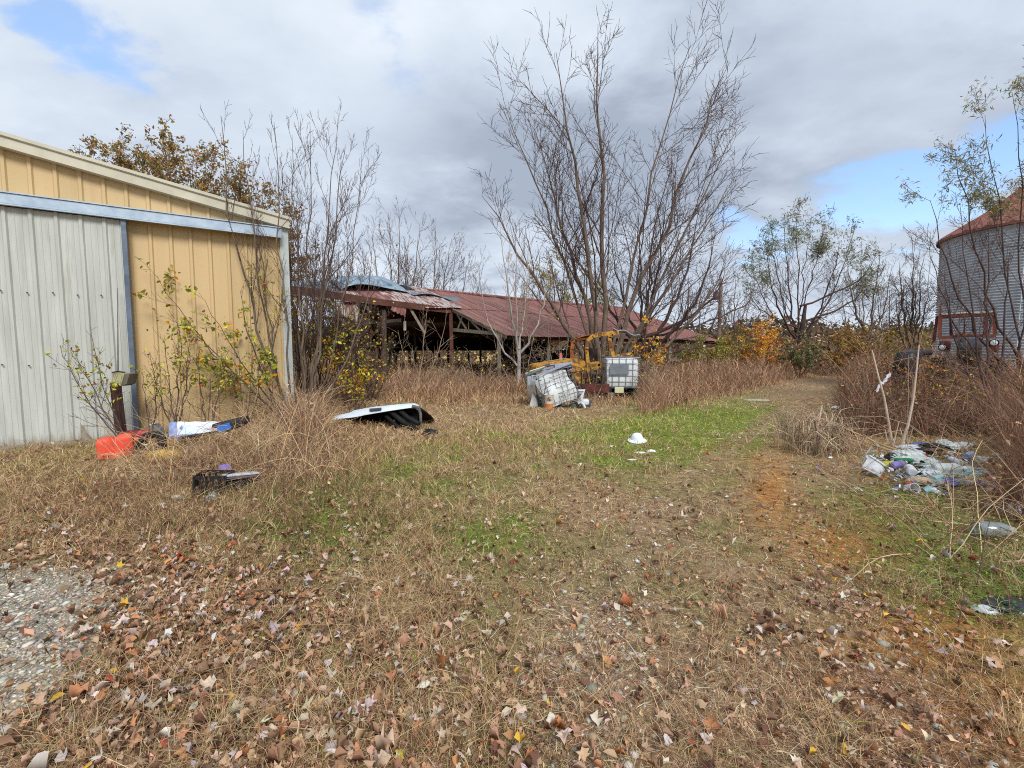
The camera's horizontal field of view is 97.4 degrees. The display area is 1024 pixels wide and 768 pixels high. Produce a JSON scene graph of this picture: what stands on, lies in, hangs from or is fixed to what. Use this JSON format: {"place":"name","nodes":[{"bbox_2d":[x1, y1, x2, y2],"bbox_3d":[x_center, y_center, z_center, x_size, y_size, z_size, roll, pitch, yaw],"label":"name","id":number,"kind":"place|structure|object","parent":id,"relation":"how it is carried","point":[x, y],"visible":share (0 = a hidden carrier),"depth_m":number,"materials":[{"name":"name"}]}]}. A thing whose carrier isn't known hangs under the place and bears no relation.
{"place":"outdoors","nodes":[
{"label":"outdoors","id":0,"kind":"place"},
{"bbox_2d":[0,351,1023,767],"bbox_3d":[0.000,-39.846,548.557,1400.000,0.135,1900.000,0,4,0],"label":"ground","id":1,"kind":"structure","parent":0,"point":[722,475],"depth_m":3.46,"materials":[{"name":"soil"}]},
{"bbox_2d":[45,327,129,436],"bbox_3d":[-6.713,0.081,7.274,1.122,2.054,0.678,0,4,0],"label":"young shrub","id":2,"kind":"object","parent":1,"relation":"on","point":[113,384],"visible":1,"depth_m":7.26,"materials":[{"name":"green plant"}]},
{"bbox_2d":[96,433,138,459],"bbox_3d":[-5.657,0.891,6.462,0.464,0.332,0.349,-3,5,-36],"label":"orange container","id":3,"kind":"object","parent":1,"relation":"on","point":[109,448],"visible":0.65,"depth_m":6.39,"materials":[{"name":"plastic"}]},
{"bbox_2d":[109,371,137,432],"bbox_3d":[-6.633,0.295,7.719,0.372,1.046,0.250,0,4,0],"label":"post","id":4,"kind":"object","parent":1,"relation":"on","point":[124,378],"visible":0.91,"depth_m":7.62,"materials":[{"name":"brown wood"}]},
{"bbox_2d":[117,288,118,372],"bbox_3d":[-6.947,-0.935,7.923,0.025,1.514,0.173,-1,5,-17],"label":"thin rod","id":5,"kind":"object","parent":4,"relation":"attached to","point":[117,336],"visible":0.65,"depth_m":7.92,"materials":[{"name":"metal"}]},
{"bbox_2d":[0,131,293,451],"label":"metal barn","id":6,"kind":"structure","parent":1,"relation":"on","point":[79,233],"depth_m":7.99,"materials":[{"name":"metal"}]},
{"bbox_2d":[0,206,139,445],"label":"door","id":7,"kind":"structure","parent":6,"relation":"in","point":[61,274],"depth_m":7.67,"materials":[{"name":"metal"}]},
{"bbox_2d":[128,363,173,441],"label":"young shrub","id":8,"kind":"object","parent":1,"relation":"on","point":[155,392],"visible":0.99,"depth_m":7.76,"materials":[{"name":"green plant"}]},
{"bbox_2d":[135,431,166,450],"bbox_3d":[-5.501,0.930,6.865,0.440,0.422,0.255,0,4,0],"label":"tyre","id":9,"kind":"object","parent":1,"relation":"on","point":[157,435],"visible":0.45,"depth_m":6.84,"materials":[{"name":"rubber"}]},
{"bbox_2d":[142,314,201,422],"bbox_3d":[-5.955,-0.116,7.937,0.930,2.399,0.748,3,5,31],"label":"young shrub","id":10,"kind":"object","parent":1,"relation":"on","point":[177,380],"visible":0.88,"depth_m":7.94,"materials":[{"name":"green plant"}]},
{"bbox_2d":[10,376,362,513],"bbox_3d":[-4.966,0.404,8.733,4.003,1.142,9.630,-2,5,-22],"label":"tangle","id":11,"kind":"object","parent":1,"relation":"on","point":[257,426],"visible":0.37,"depth_m":6.17,"materials":[{"name":"plant"}]},
{"bbox_2d":[68,114,319,280],"bbox_3d":[-18.524,-7.700,25.681,15.517,14.819,8.888,0,4,0],"label":"autumn tree","id":12,"kind":"object","parent":1,"relation":"on","point":[156,167],"visible":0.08,"depth_m":25.49,"materials":[{"name":"brown plant"}]},
{"bbox_2d":[130,257,282,419],"bbox_3d":[-5.588,-0.702,8.640,2.314,3.230,1.538,0,4,0],"label":"leafy sapling","id":13,"kind":"object","parent":1,"relation":"on","point":[264,377],"visible":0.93,"depth_m":8.65,"materials":[{"name":"green plant"}]},
{"bbox_2d":[169,416,249,439],"bbox_3d":[-4.858,0.688,7.069,1.348,0.346,0.463,0,4,0],"label":"padded board","id":14,"kind":"object","parent":1,"relation":"on","point":[188,427],"visible":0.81,"depth_m":7.07,"materials":[{"name":"plastic"}]},
{"bbox_2d":[182,344,240,421],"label":"young shrub","id":15,"kind":"object","parent":1,"relation":"on","point":[202,376],"visible":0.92,"depth_m":8.36,"materials":[{"name":"green plant"}]},
{"bbox_2d":[192,470,234,496],"bbox_3d":[-3.312,1.104,5.004,0.333,0.253,0.272,-1,4,-14],"label":"black crate","id":16,"kind":"object","parent":1,"relation":"on","point":[196,479],"visible":0.64,"depth_m":4.89,"materials":[{"name":"plastic"}]},
{"bbox_2d":[76,386,374,501],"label":"canes","id":17,"kind":"object","parent":1,"relation":"on","point":[229,455],"visible":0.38,"depth_m":5.73,"materials":[{"name":"plant"}]},
{"bbox_2d":[222,471,260,492],"bbox_3d":[-3.105,1.095,5.146,0.358,0.221,0.312,-4,6,-39],"label":"grey tray","id":18,"kind":"object","parent":1,"relation":"on","point":[235,480],"visible":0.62,"depth_m":5.05,"materials":[{"name":"plastic"}]},
{"bbox_2d":[223,336,281,427],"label":"young shrub","id":19,"kind":"object","parent":1,"relation":"on","point":[237,391],"visible":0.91,"depth_m":8.63,"materials":[{"name":"green plant"}]},
{"bbox_2d":[198,101,314,416],"bbox_3d":[-4.916,-2.234,9.011,1.427,6.452,1.528,2,5,22],"label":"sapling","id":20,"kind":"object","parent":1,"relation":"on","point":[264,306],"visible":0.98,"depth_m":8.93,"materials":[{"name":"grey plant"}]},
{"bbox_2d":[290,197,345,399],"bbox_3d":[-5.967,-2.357,12.576,3.024,6.136,1.985,4,6,40],"label":"thicket bush","id":21,"kind":"object","parent":1,"relation":"on","point":[312,328],"visible":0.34,"depth_m":12.47,"materials":[{"name":"brown plant"}]},
{"bbox_2d":[262,100,381,404],"bbox_3d":[-4.333,-3.013,10.410,2.544,7.763,2.131,-2,5,-20],"label":"sapling","id":22,"kind":"object","parent":1,"relation":"on","point":[324,279],"visible":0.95,"depth_m":10.41,"materials":[{"name":"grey plant"}]},
{"bbox_2d":[291,225,364,400],"bbox_3d":[-5.739,-2.250,13.516,2.465,5.771,2.792,0,4,0],"label":"thicket bush","id":23,"kind":"object","parent":1,"relation":"on","point":[326,361],"visible":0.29,"depth_m":13.42,"materials":[{"name":"brown plant"}]},
{"bbox_2d":[310,259,380,405],"bbox_3d":[-4.721,-1.520,12.935,2.220,4.375,2.096,0,4,0],"label":"thicket bush","id":24,"kind":"object","parent":1,"relation":"on","point":[340,363],"visible":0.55,"depth_m":12.76,"materials":[{"name":"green plant"}]},
{"bbox_2d":[308,243,384,355],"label":"bare tree","id":25,"kind":"object","parent":1,"relation":"on","point":[352,274],"visible":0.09,"depth_m":37.52,"materials":[{"name":"brown plant"}]},
{"bbox_2d":[316,309,386,411],"bbox_3d":[-4.064,-0.577,11.600,1.854,2.748,1.131,0,4,0],"label":"yellow shrub","id":26,"kind":"object","parent":1,"relation":"on","point":[359,377],"visible":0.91,"depth_m":11.56,"materials":[{"name":"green plant"}]},
{"bbox_2d":[340,295,400,400],"bbox_3d":[-4.253,-1.140,13.864,1.894,3.460,1.865,0,4,0],"label":"thicket bush","id":27,"kind":"object","parent":1,"relation":"on","point":[380,367],"visible":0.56,"depth_m":13.82,"materials":[{"name":"brown plant"}]},
{"bbox_2d":[334,403,433,431],"bbox_3d":[-2.659,0.685,9.354,1.912,0.632,1.048,0,4,0],"label":"truck topper","id":28,"kind":"object","parent":1,"relation":"on","point":[405,415],"visible":0.86,"depth_m":9.10,"materials":[{"name":"plastic"}]},
{"bbox_2d":[348,191,449,364],"bbox_3d":[-8.140,-7.522,32.514,7.373,13.400,5.490,-4,6,-41],"label":"bare tree","id":29,"kind":"object","parent":1,"relation":"on","point":[405,273],"visible":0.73,"depth_m":32.41,"materials":[{"name":"grey plant"}]},
{"bbox_2d":[392,295,456,392],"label":"bare sapling","id":30,"kind":"object","parent":1,"relation":"on","point":[423,352],"visible":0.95,"depth_m":15.31,"materials":[{"name":"brown plant"}]},
{"bbox_2d":[402,346,475,384],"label":"bramble","id":31,"kind":"object","parent":1,"relation":"on","point":[441,368],"visible":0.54,"depth_m":17.98,"materials":[{"name":"brown plant"}]},
{"bbox_2d":[393,218,490,363],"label":"bare tree","id":32,"kind":"object","parent":1,"relation":"on","point":[432,352],"visible":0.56,"depth_m":35.86,"materials":[{"name":"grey plant"}]},
{"bbox_2d":[436,347,513,390],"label":"bramble","id":33,"kind":"object","parent":1,"relation":"on","point":[449,365],"visible":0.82,"depth_m":16.83,"materials":[{"name":"brown plant"}]},
{"bbox_2d":[290,275,716,380],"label":"open shed","id":34,"kind":"structure","parent":1,"relation":"on","point":[462,326],"depth_m":26.21,"materials":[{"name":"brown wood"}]},
{"bbox_2d":[0,491,1009,767],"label":"gravel","id":35,"kind":"structure","parent":1,"relation":"on","point":[10,629],"depth_m":2.44,"materials":[{"name":"gravel"}]},
{"bbox_2d":[0,431,1019,630],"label":"thin weed stems","id":36,"kind":"object","parent":1,"relation":"on","point":[285,512],"visible":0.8,"depth_m":4.05,"materials":[{"name":"plant"}]},
{"bbox_2d":[462,210,560,387],"bbox_3d":[-0.011,-3.215,17.493,3.805,7.092,2.656,0,4,0],"label":"bare tree","id":37,"kind":"object","parent":1,"relation":"on","point":[519,351],"visible":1,"depth_m":17.34,"materials":[{"name":"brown plant"}]},
{"bbox_2d":[0,413,1023,767],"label":"fallen leaves","id":38,"kind":"object","parent":1,"relation":"on","point":[180,583],"visible":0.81,"depth_m":2.30,"materials":[{"name":"brown plant"}]},
{"bbox_2d":[0,328,1023,534],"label":"tall weeds","id":39,"kind":"object","parent":1,"relation":"on","point":[673,393],"visible":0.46,"depth_m":8.52,"materials":[{"name":"brown plant"}]},
{"bbox_2d":[0,342,1023,526],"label":"weed seed heads","id":40,"kind":"object","parent":1,"relation":"on","point":[211,509],"visible":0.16,"depth_m":6.06,"materials":[{"name":"plant"}]},
{"bbox_2d":[479,314,559,387],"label":"bramble","id":41,"kind":"object","parent":1,"relation":"on","point":[524,361],"visible":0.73,"depth_m":17.31,"materials":[{"name":"brown plant"}]},
{"bbox_2d":[544,394,553,408],"bbox_3d":[0.998,0.503,12.122,0.272,0.430,0.272,0,4,0],"label":"marked pail","id":42,"kind":"object","parent":1,"relation":"on","point":[549,399],"visible":0.88,"depth_m":12.02,"materials":[{"name":"plastic"}]},
{"bbox_2d":[524,361,580,408],"bbox_3d":[1.083,0.068,12.719,1.466,1.445,1.133,-2,5,-21],"label":"crushed caged tank","id":43,"kind":"object","parent":1,"relation":"on","point":[557,382],"visible":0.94,"depth_m":12.36,"materials":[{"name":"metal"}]},
{"bbox_2d":[518,310,599,382],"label":"bramble","id":44,"kind":"object","parent":1,"relation":"on","point":[541,350],"visible":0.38,"depth_m":17.95,"materials":[{"name":"plant"}]},
{"bbox_2d":[522,241,622,349],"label":"pale tree","id":45,"kind":"object","parent":1,"relation":"on","point":[566,297],"visible":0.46,"depth_m":45.51,"materials":[{"name":"grey plant"}]},
{"bbox_2d":[569,389,590,407],"bbox_3d":[1.945,0.445,12.611,0.702,0.600,0.277,-3,5,-34],"label":"toy ride","id":46,"kind":"object","parent":1,"relation":"on","point":[584,402],"visible":0.95,"depth_m":12.53,"materials":[{"name":"plastic"}]},
{"bbox_2d":[528,328,639,393],"bbox_3d":[2.636,-0.809,15.909,4.076,2.337,2.530,0,4,0],"label":"yellow loader","id":47,"kind":"object","parent":1,"relation":"on","point":[591,353],"visible":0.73,"depth_m":15.69,"materials":[{"name":"paint"}]},
{"bbox_2d":[149,467,1023,643],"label":"green leaves","id":48,"kind":"object","parent":1,"relation":"on","point":[971,595],"visible":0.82,"depth_m":3.33,"materials":[{"name":"green plant"}]},
{"bbox_2d":[570,356,608,400],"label":"bramble","id":49,"kind":"object","parent":1,"relation":"on","point":[597,380],"visible":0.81,"depth_m":14.61,"materials":[{"name":"plant"}]},
{"bbox_2d":[571,315,642,373],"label":"bramble","id":50,"kind":"object","parent":1,"relation":"on","point":[600,348],"visible":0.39,"depth_m":17.65,"materials":[{"name":"plant"}]},
{"bbox_2d":[602,393,613,398],"bbox_3d":[3.295,0.353,15.571,0.200,0.210,1.100,0,4,0],"label":"timber","id":51,"kind":"object","parent":1,"relation":"on","point":[608,394],"visible":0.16,"depth_m":15.03,"materials":[{"name":"brown wood"}]},
{"bbox_2d":[601,356,639,392],"bbox_3d":[3.713,-0.351,15.495,1.199,1.235,1.204,0,4,0],"label":"caged tank","id":52,"kind":"object","parent":51,"relation":"on","point":[618,371],"visible":0.83,"depth_m":15.01,"materials":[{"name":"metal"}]},
{"bbox_2d":[291,314,933,362],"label":"hedgerow","id":53,"kind":"object","parent":1,"relation":"on","point":[820,328],"visible":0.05,"depth_m":58.54,"materials":[{"name":"brown plant"}]},
{"bbox_2d":[468,0,761,373],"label":"bare tree","id":54,"kind":"object","parent":1,"relation":"on","point":[574,258],"visible":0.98,"depth_m":18.89,"materials":[{"name":"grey plant"}]},
{"bbox_2d":[233,334,1022,449],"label":"stalk heads","id":55,"kind":"object","parent":1,"relation":"on","point":[648,379],"visible":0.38,"depth_m":14.73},
{"bbox_2d":[234,324,1023,465],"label":"weed stalks","id":56,"kind":"object","parent":1,"relation":"on","point":[708,372],"visible":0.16,"depth_m":14.68,"materials":[{"name":"brown plant"}]},
{"bbox_2d":[627,433,646,443],"bbox_3d":[2.133,0.910,7.670,0.318,0.159,0.316,0,4,0],"label":"white bowl","id":57,"kind":"object","parent":1,"relation":"on","point":[635,437],"visible":0.94,"depth_m":7.59,"materials":[{"name":"plastic"}]},
{"bbox_2d":[632,357,663,395],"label":"bramble","id":58,"kind":"object","parent":1,"relation":"on","point":[644,379],"visible":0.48,"depth_m":15.03,"materials":[{"name":"plant"}]},
{"bbox_2d":[631,312,668,377],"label":"orange vine","id":59,"kind":"object","parent":1,"relation":"on","point":[653,344],"visible":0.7,"depth_m":16.54,"materials":[{"name":"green plant"}]},
{"bbox_2d":[596,167,776,376],"bbox_3d":[8.285,-4.683,21.304,9.025,9.469,5.230,1,4,7],"label":"bare tree","id":60,"kind":"object","parent":1,"relation":"on","point":[658,332],"visible":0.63,"depth_m":21.41,"materials":[{"name":"brown plant"}]},
{"bbox_2d":[668,265,730,347],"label":"bare tree","id":61,"kind":"object","parent":1,"relation":"on","point":[680,300],"visible":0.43,"depth_m":39.72,"materials":[{"name":"brown plant"}]},
{"bbox_2d":[676,331,736,367],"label":"olive shrub","id":62,"kind":"object","parent":1,"relation":"on","point":[714,350],"visible":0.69,"depth_m":26.93,"materials":[{"name":"green plant"}]},
{"bbox_2d":[710,278,721,346],"bbox_3d":[17.948,-5.326,39.638,1.042,7.850,0.480,-2,5,-20],"label":"utility pole","id":63,"kind":"object","parent":1,"relation":"on","point":[719,328],"visible":0.23,"depth_m":39.52,"materials":[{"name":"brown wood"}]},
{"bbox_2d":[718,325,759,364],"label":"olive shrub","id":64,"kind":"object","parent":1,"relation":"on","point":[729,340],"visible":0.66,"depth_m":28.18,"materials":[{"name":"green plant"}]},
{"bbox_2d":[709,271,776,360],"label":"bare tree","id":65,"kind":"object","parent":1,"relation":"on","point":[739,322],"visible":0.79,"depth_m":33.64,"materials":[{"name":"plant"}]},
{"bbox_2d":[733,312,789,366],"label":"orange shrub","id":66,"kind":"object","parent":1,"relation":"on","point":[764,341],"visible":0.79,"depth_m":27.83,"materials":[{"name":"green plant"}]},
{"bbox_2d":[745,402,817,438],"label":"dead clump","id":67,"kind":"object","parent":1,"relation":"on","point":[780,421],"visible":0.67,"depth_m":8.18,"materials":[{"name":"plant"}]},
{"bbox_2d":[653,328,933,374],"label":"brush bank","id":68,"kind":"structure","parent":1,"relation":"on","point":[827,346],"depth_m":30.77,"materials":[{"name":"brown plant"}]},
{"bbox_2d":[739,410,855,454],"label":"dead clump","id":69,"kind":"object","parent":1,"relation":"on","point":[790,437],"visible":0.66,"depth_m":7.18,"materials":[{"name":"plant"}]},
{"bbox_2d":[775,330,824,376],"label":"green shrub","id":70,"kind":"object","parent":1,"relation":"on","point":[795,359],"visible":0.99,"depth_m":25.80,"materials":[{"name":"green plant"}]},
{"bbox_2d":[735,193,885,353],"bbox_3d":[23.872,-7.864,35.948,13.552,13.614,7.895,0,4,0],"label":"feathery tree","id":71,"kind":"object","parent":1,"relation":"on","point":[820,248],"visible":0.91,"depth_m":35.53,"materials":[{"name":"green plant"}]},
{"bbox_2d":[770,413,875,458],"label":"dead clump","id":72,"kind":"object","parent":1,"relation":"on","point":[818,447],"visible":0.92,"depth_m":6.72,"materials":[{"name":"plant"}]},
{"bbox_2d":[782,401,867,438],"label":"dead clump","id":73,"kind":"object","parent":1,"relation":"on","point":[827,417],"visible":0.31,"depth_m":8.16,"materials":[{"name":"plant"}]},
{"bbox_2d":[822,320,874,368],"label":"brown shrub","id":74,"kind":"object","parent":1,"relation":"on","point":[843,345],"visible":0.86,"depth_m":26.94,"materials":[{"name":"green plant"}]},
{"bbox_2d":[779,409,917,455],"bbox_3d":[5.166,0.752,7.058,1.628,0.644,1.622,1,5,18],"label":"dead clump","id":75,"kind":"object","parent":1,"relation":"on","point":[839,436],"visible":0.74,"depth_m":6.94,"materials":[{"name":"plant"}]},
{"bbox_2d":[823,240,910,357],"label":"bare tree","id":76,"kind":"object","parent":1,"relation":"on","point":[873,299],"visible":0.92,"depth_m":28.58,"materials":[{"name":"grey plant"}]},
{"bbox_2d":[861,447,886,476],"bbox_3d":[4.515,0.984,5.561,0.361,0.408,0.176,-2,5,-23],"label":"white tub piece","id":77,"kind":"object","parent":1,"relation":"on","point":[876,465],"visible":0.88,"depth_m":5.52,"materials":[{"name":"plastic"}]},
{"bbox_2d":[871,350,898,446],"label":"pale stalk","id":78,"kind":"object","parent":1,"relation":"on","point":[892,442],"visible":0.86,"depth_m":7.27,"materials":[{"name":"plant"}]},
{"bbox_2d":[865,264,926,347],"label":"bare tree","id":79,"kind":"object","parent":1,"relation":"on","point":[888,316],"visible":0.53,"depth_m":37.70,"materials":[{"name":"plant"}]},
{"bbox_2d":[773,401,1023,591],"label":"arching canes","id":80,"kind":"object","parent":1,"relation":"on","point":[953,498],"visible":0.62,"depth_m":3.99,"materials":[{"name":"plant"}]},
{"bbox_2d":[866,320,934,361],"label":"brown shrub","id":81,"kind":"object","parent":1,"relation":"on","point":[890,334],"visible":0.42,"depth_m":23.84,"materials":[{"name":"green plant"}]},
{"bbox_2d":[783,281,1023,501],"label":"brush","id":82,"kind":"object","parent":1,"relation":"on","point":[930,397],"visible":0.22,"depth_m":9.63,"materials":[{"name":"plant"}]},
{"bbox_2d":[888,350,922,395],"bbox_3d":[10.635,-0.112,12.193,0.611,1.634,0.548,-1,4,-11],"label":"black drum","id":83,"kind":"object","parent":1,"relation":"on","point":[911,353],"visible":0.31,"depth_m":12.00,"materials":[{"name":"plastic"}]},
{"bbox_2d":[876,226,938,349],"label":"slender tree","id":84,"kind":"object","parent":1,"relation":"on","point":[912,301],"visible":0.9,"depth_m":20.78,"materials":[{"name":"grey plant"}]},
{"bbox_2d":[891,449,925,456],"bbox_3d":[5.527,1.007,6.305,0.440,0.172,0.332,0,4,0],"label":"plastic bag","id":85,"kind":"object","parent":1,"relation":"on","point":[900,453],"visible":0.41,"depth_m":6.25,"materials":[{"name":"plastic"}]},
{"bbox_2d":[896,473,920,477],"bbox_3d":[4.859,1.120,5.510,0.318,0.052,0.169,0,4,0],"label":"paper scrap","id":86,"kind":"object","parent":1,"relation":"on","point":[907,475],"visible":0.41,"depth_m":5.46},
{"bbox_2d":[904,464,917,475],"bbox_3d":[4.844,1.040,5.479,0.100,0.112,0.272,2,5,30],"label":"jug","id":87,"kind":"object","parent":86,"relation":"on","point":[910,469],"visible":0.91,"depth_m":5.38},
{"bbox_2d":[816,444,1001,497],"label":"trash fragments","id":88,"kind":"object","parent":1,"relation":"on","point":[900,470],"visible":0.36,"depth_m":5.58,"materials":[{"name":"white plastic"}]},
{"bbox_2d":[899,345,919,448],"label":"pale stalk","id":89,"kind":"object","parent":1,"relation":"on","point":[908,420],"visible":0.8,"depth_m":7.16,"materials":[{"name":"plant"}]},
{"bbox_2d":[892,455,938,466],"bbox_3d":[5.436,1.033,6.054,0.541,0.136,0.288,1,4,16],"label":"plastic bag","id":90,"kind":"object","parent":1,"relation":"on","point":[927,460],"visible":0.45,"depth_m":5.98,"materials":[{"name":"plastic"}]},
{"bbox_2d":[907,477,931,485],"bbox_3d":[4.759,1.118,5.189,0.360,0.095,0.179,1,5,18],"label":"plastic bag","id":91,"kind":"object","parent":1,"relation":"on","point":[922,481],"visible":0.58,"depth_m":5.15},
{"bbox_2d":[822,352,1023,496],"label":"brush leaves","id":92,"kind":"object","parent":1,"relation":"on","point":[968,443],"visible":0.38,"depth_m":9.31,"materials":[{"name":"brown plant"}]},
{"bbox_2d":[918,468,947,477],"bbox_3d":[5.162,1.093,5.502,0.387,0.119,0.232,3,5,32],"label":"plastic bag","id":93,"kind":"object","parent":1,"relation":"on","point":[926,472],"visible":0.3,"depth_m":5.48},
{"bbox_2d":[919,443,952,451],"bbox_3d":[6.666,1.001,7.115,0.456,0.137,0.300,3,5,32],"label":"plastic bag","id":94,"kind":"object","parent":1,"relation":"on","point":[926,445],"visible":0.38,"depth_m":7.05,"materials":[{"name":"plastic"}]},
{"bbox_2d":[897,363,981,411],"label":"orange shrub","id":95,"kind":"object","parent":1,"relation":"on","point":[937,380],"visible":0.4,"depth_m":10.63,"materials":[{"name":"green plant"}]},
{"bbox_2d":[944,442,967,450],"bbox_3d":[7.116,1.006,7.228,0.391,0.135,0.243,0,4,0],"label":"plastic bag","id":96,"kind":"object","parent":1,"relation":"on","point":[953,446],"visible":0.49,"depth_m":7.16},
{"bbox_2d":[896,45,1023,379],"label":"willow tree","id":97,"kind":"object","parent":1,"relation":"on","point":[995,208],"visible":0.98,"depth_m":11.30,"materials":[{"name":"green plant"}]},
{"bbox_2d":[945,465,983,478],"bbox_3d":[5.482,1.084,5.533,0.750,0.163,0.337,-2,5,-24],"label":"plastic bag","id":98,"kind":"object","parent":1,"relation":"on","point":[967,472],"visible":0.27,"depth_m":5.41,"materials":[{"name":"plastic"}]},
{"bbox_2d":[931,463,966,472],"bbox_3d":[5.314,1.035,5.474,0.316,0.160,0.140,2,5,20],"label":"jug","id":99,"kind":"object","parent":98,"relation":"on","point":[945,466],"visible":0.74,"depth_m":5.43,"materials":[{"name":"plastic"}]},
{"bbox_2d":[929,304,1004,395],"bbox_3d":[13.437,-0.888,13.289,2.728,3.044,1.597,-4,6,-45],"label":"rusty tractor","id":100,"kind":"object","parent":1,"relation":"on","point":[938,322],"visible":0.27,"depth_m":13.13,"materials":[{"name":"red metal"}]},
{"bbox_2d":[921,191,1023,422],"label":"bare sapling","id":101,"kind":"object","parent":1,"relation":"on","point":[987,336],"visible":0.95,"depth_m":9.06,"materials":[{"name":"brown plant"}]},
{"bbox_2d":[932,187,1023,375],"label":"grain bin","id":102,"kind":"object","parent":1,"relation":"on","point":[1014,287],"visible":0.45,"depth_m":15.82,"materials":[{"name":"metal"}]},
{"bbox_2d":[971,604,999,614],"bbox_3d":[2.894,1.375,2.753,0.144,0.031,0.104,0,4,0],"label":"pale scrap","id":103,"kind":"object","parent":1,"relation":"on","point":[980,606],"visible":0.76,"depth_m":2.73,"materials":[{"name":"plastic"}]},
{"bbox_2d":[970,521,1016,537],"bbox_3d":[4.044,1.222,3.773,0.274,0.132,0.132,1,4,8],"label":"plastic bottle","id":104,"kind":"object","parent":1,"relation":"on","point":[994,526],"visible":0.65,"depth_m":3.73,"materials":[{"name":"plastic"}]},
{"bbox_2d":[978,596,1023,614],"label":"black plastic","id":105,"kind":"object","parent":1,"relation":"on","point":[1018,606],"visible":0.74,"depth_m":2.75,"materials":[{"name":"plastic"}]},
{"bbox_2d":[0,0,1023,349],"label":"sky","id":106,"kind":"structure","parent":0,"point":[846,96],"materials":[{"name":"white"}]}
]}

